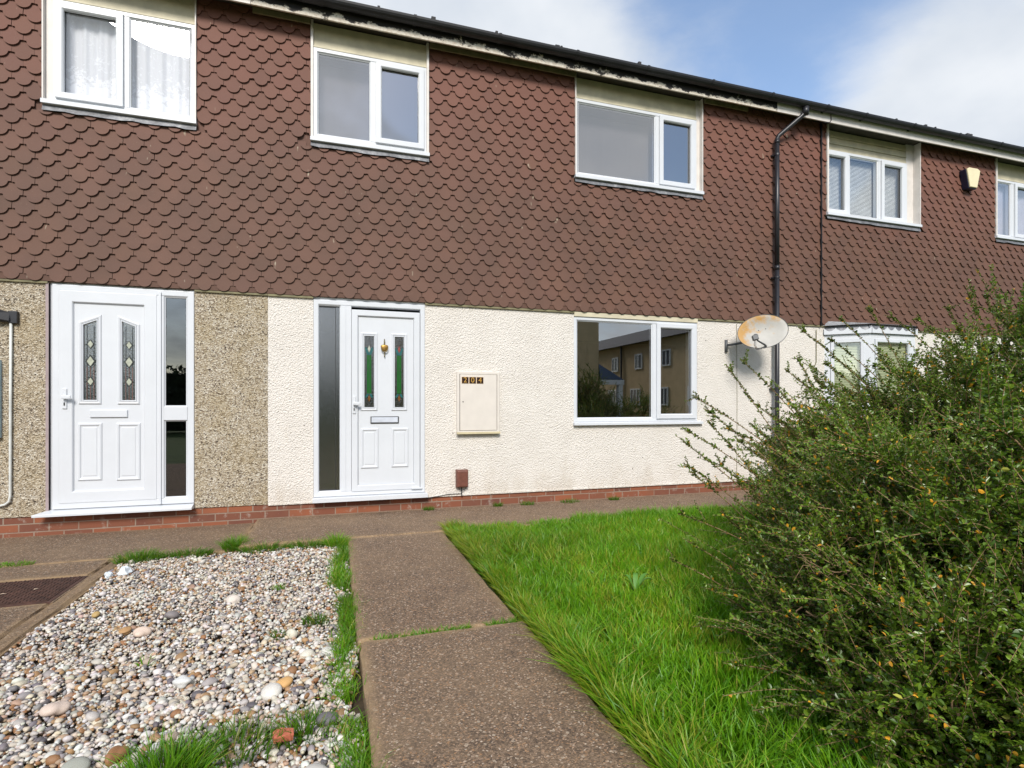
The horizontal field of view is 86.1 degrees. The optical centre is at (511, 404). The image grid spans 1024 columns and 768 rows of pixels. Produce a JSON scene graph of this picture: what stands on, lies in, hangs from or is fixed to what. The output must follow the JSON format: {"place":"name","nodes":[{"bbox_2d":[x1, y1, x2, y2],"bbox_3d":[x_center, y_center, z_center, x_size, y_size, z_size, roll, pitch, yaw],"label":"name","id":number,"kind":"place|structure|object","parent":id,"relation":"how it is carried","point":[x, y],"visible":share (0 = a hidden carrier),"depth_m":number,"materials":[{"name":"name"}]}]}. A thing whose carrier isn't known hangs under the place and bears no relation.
{"place":"outdoors","nodes":[
{"label":"outdoors","id":0,"kind":"place"},
{"bbox_2d":[0,603,48,639],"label":"path","id":1,"kind":"structure","parent":0,"point":[12,618],"depth_m":3.08,"materials":[{"name":"concrete"}]},
{"bbox_2d":[0,559,110,582],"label":"path","id":2,"kind":"structure","parent":0,"point":[43,571],"depth_m":3.91,"materials":[{"name":"concrete"}]},
{"bbox_2d":[0,560,116,658],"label":"path","id":3,"kind":"structure","parent":0,"point":[16,635],"depth_m":3.15,"materials":[{"name":"concrete"}]},
{"bbox_2d":[50,574,92,604],"bbox_3d":[-2.853,1.220,3.561,0.015,0.060,0.580,0,0,-18],"label":"joint filler","id":4,"kind":"object","parent":3,"relation":"on","point":[60,596],"visible":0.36,"depth_m":3.50,"materials":[{"name":"concrete"}]},
{"bbox_2d":[0,523,254,566],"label":"path","id":5,"kind":"structure","parent":0,"point":[55,549],"depth_m":4.68,"materials":[{"name":"concrete"}]},
{"bbox_2d":[0,559,34,567],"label":"grass tuft","id":6,"kind":"object","parent":5,"relation":"on","point":[17,565],"visible":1,"depth_m":4.06,"materials":[{"name":"green plant"}]},
{"bbox_2d":[210,532,255,551],"bbox_3d":[-2.294,1.132,4.548,0.392,0.136,0.398,0,0,42],"label":"grass tuft","id":7,"kind":"object","parent":5,"relation":"on","point":[233,544],"visible":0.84,"depth_m":4.51,"materials":[{"name":"green plant"}]},
{"bbox_2d":[0,545,367,767],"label":"gravel","id":8,"kind":"structure","parent":0,"point":[16,751],"depth_m":2.52,"materials":[{"name":"beige gravel"}]},
{"bbox_2d":[39,700,70,716],"bbox_3d":[-1.764,1.176,2.115,0.071,0.052,0.091,0,0,23],"label":"cobble","id":9,"kind":"object","parent":8,"relation":"on","point":[57,708],"visible":1,"depth_m":2.10,"materials":[{"name":"beige stone"}]},
{"bbox_2d":[61,756,90,767],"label":"cobble","id":10,"kind":"object","parent":8,"relation":"on","point":[81,762],"visible":1,"depth_m":1.76,"materials":[{"name":"white stone"}]},
{"bbox_2d":[91,611,99,617],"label":"cobble","id":11,"kind":"object","parent":8,"relation":"on","point":[95,614],"visible":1,"depth_m":3.07,"materials":[{"name":"yellow stone"}]},
{"bbox_2d":[105,745,128,766],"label":"cobble","id":12,"kind":"object","parent":8,"relation":"on","point":[118,749],"visible":0.78,"depth_m":1.82,"materials":[{"name":"brown stone"}]},
{"bbox_2d":[104,566,132,578],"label":"stones","id":13,"kind":"object","parent":8,"relation":"on","point":[125,570],"visible":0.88,"depth_m":3.77,"materials":[{"name":"white stone"}]},
{"bbox_2d":[118,626,131,634],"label":"cobble","id":14,"kind":"object","parent":8,"relation":"on","point":[126,630],"visible":1,"depth_m":2.85,"materials":[{"name":"orange stone"}]},
{"bbox_2d":[109,546,168,564],"bbox_3d":[-2.814,1.143,4.175,0.472,0.115,0.398,0,0,-38],"label":"grass tuft","id":15,"kind":"object","parent":8,"relation":"on","point":[150,556],"visible":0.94,"depth_m":4.15,"materials":[{"name":"green plant"}]},
{"bbox_2d":[133,626,151,637],"bbox_3d":[-1.907,1.176,2.827,0.066,0.055,0.077,0,0,42],"label":"cobble","id":16,"kind":"object","parent":8,"relation":"on","point":[139,632],"visible":0.97,"depth_m":2.81,"materials":[{"name":"beige stone"}]},
{"bbox_2d":[136,651,156,666],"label":"grass tuft","id":17,"kind":"object","parent":8,"relation":"on","point":[137,664],"visible":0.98,"depth_m":2.51,"materials":[{"name":"green plant"}]},
{"bbox_2d":[90,714,252,767],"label":"grass tuft","id":18,"kind":"object","parent":8,"relation":"on","point":[155,763],"visible":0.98,"depth_m":1.79,"materials":[{"name":"green plant"}]},
{"bbox_2d":[164,611,178,618],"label":"cobble","id":19,"kind":"object","parent":8,"relation":"on","point":[171,614],"visible":0.97,"depth_m":3.03,"materials":[{"name":"grey stone"}]},
{"bbox_2d":[172,675,191,688],"bbox_3d":[-1.401,1.178,2.328,0.084,0.046,0.050,0,0,12],"label":"cobble","id":20,"kind":"object","parent":8,"relation":"on","point":[181,681],"visible":1,"depth_m":2.31,"materials":[{"name":"white stone"}]},
{"bbox_2d":[161,544,214,559],"bbox_3d":[-2.557,1.157,4.317,0.473,0.087,0.298,0,0,-18],"label":"grass tuft","id":21,"kind":"object","parent":8,"relation":"on","point":[197,552],"visible":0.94,"depth_m":4.32,"materials":[{"name":"green plant"}]},
{"bbox_2d":[201,678,217,685],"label":"cobble","id":22,"kind":"object","parent":8,"relation":"on","point":[209,681],"visible":1,"depth_m":2.32,"materials":[{"name":"beige stone"}]},
{"bbox_2d":[142,704,311,767],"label":"grass tuft","id":23,"kind":"object","parent":8,"relation":"on","point":[242,734],"visible":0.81,"depth_m":1.90,"materials":[{"name":"green plant"}]},
{"bbox_2d":[225,594,240,603],"bbox_3d":[-1.679,1.175,3.300,0.075,0.058,0.068,0,0,-41],"label":"cobble","id":24,"kind":"object","parent":8,"relation":"on","point":[233,598],"visible":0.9,"depth_m":3.29,"materials":[{"name":"white stone"}]},
{"bbox_2d":[246,614,254,619],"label":"cobble","id":25,"kind":"object","parent":8,"relation":"on","point":[250,616],"visible":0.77,"depth_m":3.01,"materials":[{"name":"white stone"}]},
{"bbox_2d":[236,540,293,553],"bbox_3d":[-2.045,1.150,4.484,0.523,0.100,0.323,0,0,-18],"label":"grass tuft","id":26,"kind":"object","parent":8,"relation":"on","point":[262,547],"visible":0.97,"depth_m":4.46,"materials":[{"name":"green plant"}]},
{"bbox_2d":[260,683,281,700],"bbox_3d":[-0.985,1.175,2.241,0.082,0.056,0.086,0,0,-18],"label":"cobble","id":27,"kind":"object","parent":8,"relation":"on","point":[270,690],"visible":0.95,"depth_m":2.22,"materials":[{"name":"white stone"}]},
{"bbox_2d":[271,583,284,590],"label":"grass tuft","id":28,"kind":"object","parent":8,"relation":"on","point":[279,587],"visible":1,"depth_m":3.57,"materials":[{"name":"green plant"}]},
{"bbox_2d":[264,627,293,640],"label":"grass tuft","id":29,"kind":"object","parent":8,"relation":"on","point":[275,633],"visible":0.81,"depth_m":2.82,"materials":[{"name":"green plant"}]},
{"bbox_2d":[272,728,293,743],"bbox_3d":[-0.806,1.164,1.931,0.070,0.026,0.049,7,7,-35],"label":"brick fragment","id":30,"kind":"object","parent":8,"relation":"on","point":[284,734],"visible":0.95,"depth_m":1.92,"materials":[{"name":"red brick"}]},
{"bbox_2d":[276,676,292,689],"bbox_3d":[-0.964,1.175,2.306,0.078,0.045,0.066,0,0,-18],"label":"cobble","id":31,"kind":"object","parent":8,"relation":"on","point":[286,681],"visible":0.66,"depth_m":2.30,"materials":[{"name":"orange stone"}]},
{"bbox_2d":[286,629,297,638],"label":"cobble","id":32,"kind":"object","parent":8,"relation":"on","point":[292,632],"visible":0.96,"depth_m":2.80,"materials":[{"name":"beige stone"}]},
{"bbox_2d":[285,537,328,549],"bbox_3d":[-1.708,1.145,4.587,0.431,0.109,0.314,0,0,-18],"label":"grass tuft","id":33,"kind":"object","parent":8,"relation":"on","point":[306,545],"visible":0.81,"depth_m":4.57,"materials":[{"name":"green plant"}]},
{"bbox_2d":[264,701,351,755],"bbox_3d":[-0.735,1.152,1.972,0.328,0.096,0.334,0,0,-18],"label":"grass tuft","id":34,"kind":"object","parent":8,"relation":"on","point":[296,725],"visible":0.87,"depth_m":1.99,"materials":[{"name":"green plant"}]},
{"bbox_2d":[300,649,315,657],"bbox_3d":[-0.958,1.176,2.572,0.071,0.048,0.057,0,0,-18],"label":"cobble","id":35,"kind":"object","parent":8,"relation":"on","point":[308,652],"visible":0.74,"depth_m":2.56,"materials":[{"name":"white stone"}]},
{"bbox_2d":[298,611,330,626],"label":"grass tuft","id":36,"kind":"object","parent":8,"relation":"on","point":[311,620],"visible":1,"depth_m":2.99,"materials":[{"name":"green plant"}]},
{"bbox_2d":[305,763,327,767],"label":"cobble","id":37,"kind":"object","parent":8,"relation":"on","point":[315,765],"visible":1,"depth_m":1.75,"materials":[{"name":"white stone"}]},
{"bbox_2d":[316,711,337,725],"bbox_3d":[-0.691,1.177,2.051,0.080,0.046,0.065,0,0,-18],"label":"cobble","id":38,"kind":"object","parent":8,"relation":"on","point":[321,715],"visible":0.71,"depth_m":2.03,"materials":[{"name":"grey stone"}]},
{"bbox_2d":[321,646,334,655],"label":"cobble","id":39,"kind":"object","parent":8,"relation":"on","point":[324,649],"visible":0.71,"depth_m":2.60,"materials":[{"name":"white stone"}]},
{"bbox_2d":[320,530,353,548],"bbox_3d":[-1.458,1.120,4.604,0.398,0.160,0.390,0,0,-18],"label":"grass tuft","id":40,"kind":"object","parent":8,"relation":"on","point":[332,542],"visible":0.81,"depth_m":4.58,"materials":[{"name":"green plant"}]},
{"bbox_2d":[312,541,405,767],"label":"edge grass","id":41,"kind":"structure","parent":8,"relation":"on","point":[346,616],"depth_m":2.46,"materials":[{"name":"green plant"}]},
{"bbox_2d":[347,532,517,657],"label":"path","id":42,"kind":"structure","parent":0,"point":[417,581],"depth_m":3.43,"materials":[{"name":"concrete"}]},
{"bbox_2d":[370,614,522,639],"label":"joint grass","id":43,"kind":"structure","parent":42,"relation":"on","point":[448,629],"depth_m":2.80,"materials":[{"name":"green plant"}]},
{"bbox_2d":[360,621,649,767],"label":"path","id":44,"kind":"structure","parent":0,"point":[492,696],"depth_m":2.07,"materials":[{"name":"concrete"}]},
{"bbox_2d":[238,489,790,552],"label":"path","id":45,"kind":"structure","parent":0,"point":[283,530],"depth_m":5.58,"materials":[{"name":"concrete"}]},
{"bbox_2d":[421,506,434,510],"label":"weed","id":46,"kind":"object","parent":45,"relation":"on","point":[426,508],"visible":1,"depth_m":5.96,"materials":[{"name":"green plant"}]},
{"bbox_2d":[492,502,503,506],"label":"weed","id":47,"kind":"object","parent":45,"relation":"on","point":[496,505],"visible":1,"depth_m":6.18,"materials":[{"name":"green plant"}]},
{"bbox_2d":[521,500,534,504],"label":"weed","id":48,"kind":"object","parent":45,"relation":"on","point":[528,503],"visible":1,"depth_m":6.28,"materials":[{"name":"green plant"}]},
{"bbox_2d":[559,497,579,503],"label":"weed","id":49,"kind":"object","parent":45,"relation":"on","point":[563,501],"visible":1,"depth_m":6.42,"materials":[{"name":"green plant"}]},
{"bbox_2d":[251,0,838,517],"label":"terraced house","id":50,"kind":"structure","parent":0,"point":[595,260],"depth_m":6.33,"materials":[{"name":"tile"}]},
{"bbox_2d":[310,19,429,161],"bbox_3d":[-1.512,-3.296,5.884,1.224,1.307,0.223,0,0,-18],"label":"window","id":51,"kind":"structure","parent":50,"relation":"in","point":[346,105],"depth_m":5.85,"materials":[{"name":"white plastic"}]},
{"bbox_2d":[312,297,427,502],"bbox_3d":[-1.499,-0.052,5.844,1.177,2.120,0.185,0,0,-18],"label":"door","id":52,"kind":"structure","parent":50,"relation":"in","point":[369,369],"depth_m":5.83,"materials":[{"name":"white plastic"}]},
{"bbox_2d":[455,469,467,496],"bbox_3d":[-0.556,0.879,6.106,0.138,0.304,0.066,0,0,-18],"label":"cable box","id":53,"kind":"object","parent":50,"relation":"attached to","point":[461,478],"visible":1,"depth_m":6.08,"materials":[{"name":"brown plastic"}]},
{"bbox_2d":[456,371,500,433],"bbox_3d":[-0.382,-0.018,6.180,0.503,0.701,0.092,0,0,-18],"label":"meter box","id":54,"kind":"object","parent":50,"relation":"attached to","point":[477,402],"visible":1,"depth_m":6.16,"materials":[{"name":"beige paint"}]},
{"bbox_2d":[460,374,496,430],"bbox_3d":[-0.376,-0.023,6.164,0.427,0.630,0.026,0,0,-18],"label":"door","id":55,"kind":"structure","parent":54,"relation":"in","point":[478,411],"depth_m":6.16,"materials":[{"name":"beige paint"}]},
{"bbox_2d":[573,312,703,425],"bbox_3d":[1.588,-0.430,6.850,1.813,1.360,0.135,0,0,-18],"label":"window","id":56,"kind":"structure","parent":50,"relation":"in","point":[656,323],"depth_m":6.90,"materials":[{"name":"white plastic"}]},
{"bbox_2d":[574,77,703,198],"bbox_3d":[1.577,-3.296,6.902,1.807,1.307,0.263,0,0,-18],"label":"window","id":57,"kind":"structure","parent":50,"relation":"in","point":[607,153],"depth_m":6.91,"materials":[{"name":"white plastic"}]},
{"bbox_2d":[725,314,788,351],"bbox_3d":[3.033,-0.907,6.845,0.754,0.478,0.516,0,0,27],"label":"satellite dish","id":58,"kind":"object","parent":50,"relation":"attached to","point":[758,332],"visible":1,"depth_m":6.95,"materials":[{"name":"white metal"}]},
{"bbox_2d":[806,330,816,404],"bbox_3d":[4.182,-0.500,7.656,0.191,1.100,0.011,0,0,-18],"label":"wire","id":59,"kind":"object","parent":50,"relation":"attached to","point":[815,363],"visible":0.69,"depth_m":7.68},
{"bbox_2d":[348,0,1023,146],"label":"sky","id":60,"kind":"structure","parent":0,"point":[957,66],"materials":[{"name":"blue"}]},
{"bbox_2d":[437,501,984,767],"bbox_3d":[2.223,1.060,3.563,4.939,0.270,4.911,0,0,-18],"label":"lawn grass","id":61,"kind":"structure","parent":0,"point":[590,618],"depth_m":2.70,"materials":[{"name":"green plant"}]},
{"bbox_2d":[624,572,651,591],"bbox_3d":[0.767,1.089,3.334,0.167,0.105,0.108,0,0,13],"label":"broadleaf weed","id":62,"kind":"object","parent":61,"relation":"on","point":[635,579],"visible":0.87,"depth_m":3.33,"materials":[{"name":"green plant"}]},
{"bbox_2d":[658,264,1023,767],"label":"shrub","id":63,"kind":"object","parent":61,"relation":"on","point":[890,569],"visible":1,"depth_m":2.05,"materials":[{"name":"green plant"}]},
{"bbox_2d":[777,102,1023,427],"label":"terraced house","id":64,"kind":"structure","parent":0,"point":[911,229],"depth_m":8.25,"materials":[{"name":"tile"}]},
{"bbox_2d":[823,321,917,427],"bbox_3d":[5.265,0.040,7.833,1.770,2.420,0.454,0,0,-18],"label":"bay window","id":65,"kind":"structure","parent":64,"relation":"in","point":[869,330],"depth_m":7.67,"materials":[{"name":"plastic"}]},
{"bbox_2d":[825,124,921,230],"bbox_3d":[5.273,-3.278,8.074,1.827,1.343,0.226,0,0,-18],"label":"window","id":66,"kind":"structure","parent":64,"relation":"in","point":[906,158],"depth_m":8.13,"materials":[{"name":"white plastic"}]},
{"bbox_2d":[959,167,979,190],"bbox_3d":[7.128,-3.502,8.524,0.308,0.313,0.110,0,0,-18],"label":"alarm box","id":67,"kind":"object","parent":64,"relation":"attached to","point":[969,177],"visible":1,"depth_m":8.48,"materials":[{"name":"beige plastic"}]},
{"bbox_2d":[994,158,1023,244],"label":"window","id":68,"kind":"structure","parent":64,"relation":"in","point":[1009,207],"depth_m":8.98,"materials":[{"name":"white plastic"}]},
{"label":"ground","id":69,"kind":"structure","parent":0,"visible":0},
{"bbox_2d":[0,576,87,607],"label":"drain cover","id":70,"kind":"object","parent":69,"relation":"on","point":[25,592],"visible":0.99,"depth_m":3.49,"materials":[{"name":"brown metal"}]},
{"bbox_2d":[0,0,270,537],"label":"terraced house","id":71,"kind":"structure","parent":69,"relation":"on","point":[135,285],"depth_m":5.17,"materials":[{"name":"tile"}]},
{"bbox_2d":[0,360,1,437],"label":"meter box","id":72,"kind":"object","parent":71,"relation":"attached to","point":[0,398],"visible":1,"depth_m":4.85,"materials":[{"name":"beige paint"}]},
{"bbox_2d":[0,323,11,506],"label":"conduit","id":73,"kind":"object","parent":71,"relation":"attached to","point":[10,416],"visible":1,"depth_m":4.86,"materials":[{"name":"white plastic"}]},
{"bbox_2d":[0,310,18,323],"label":"wall light","id":74,"kind":"object","parent":71,"relation":"attached to","point":[12,317],"visible":1,"depth_m":4.85,"materials":[{"name":"plastic"}]},
{"bbox_2d":[31,283,194,517],"bbox_3d":[-3.684,-0.051,5.132,1.256,2.122,0.200,0,0,-18],"label":"door","id":75,"kind":"structure","parent":71,"relation":"in","point":[110,413],"depth_m":5.12,"materials":[{"name":"white plastic"}]},
{"bbox_2d":[40,0,197,129],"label":"window","id":76,"kind":"structure","parent":71,"relation":"in","point":[102,67],"depth_m":5.15,"materials":[{"name":"white plastic"}]}
]}

